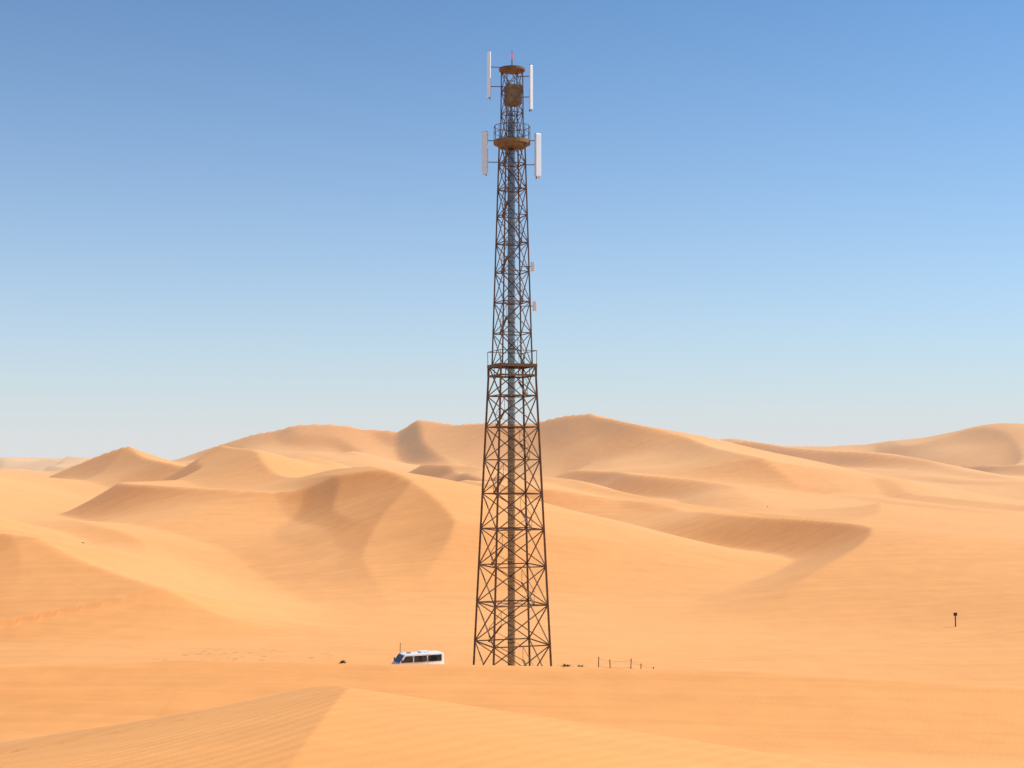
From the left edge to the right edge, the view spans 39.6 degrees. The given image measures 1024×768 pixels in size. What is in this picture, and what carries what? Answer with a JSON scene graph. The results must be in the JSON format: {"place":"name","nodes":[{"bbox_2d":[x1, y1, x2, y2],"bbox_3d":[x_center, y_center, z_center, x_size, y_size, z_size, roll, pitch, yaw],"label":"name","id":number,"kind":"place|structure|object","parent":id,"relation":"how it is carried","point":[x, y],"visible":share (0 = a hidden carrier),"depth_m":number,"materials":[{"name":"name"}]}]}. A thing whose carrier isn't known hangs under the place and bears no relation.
{"place":"outdoors","nodes":[
{"label":"outdoors","id":0,"kind":"place"},
{"bbox_2d":[0,413,1023,767],"bbox_3d":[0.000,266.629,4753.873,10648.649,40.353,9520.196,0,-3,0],"label":"sand ground","id":1,"kind":"structure","parent":0,"point":[738,601],"depth_m":148.56,"materials":[{"name":"orange sand"}]},
{"bbox_2d":[391,643,443,663],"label":"white van","id":2,"kind":"object","parent":1,"relation":"on","point":[426,657],"visible":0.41,"depth_m":109.52,"materials":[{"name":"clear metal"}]},
{"bbox_2d":[473,51,551,665],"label":"cell tower","id":3,"kind":"structure","parent":1,"relation":"on","point":[510,144],"depth_m":105.30,"materials":[{"name":"metal"}]},
{"bbox_2d":[598,657,653,668],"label":"fence posts","id":4,"kind":"object","parent":1,"relation":"on","point":[622,661],"visible":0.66,"depth_m":91.12,"materials":[{"name":"brown wood"}]},
{"bbox_2d":[0,0,1023,459],"label":"sky","id":5,"kind":"structure","parent":0,"point":[776,222],"materials":[{"name":"blue"}]}
]}

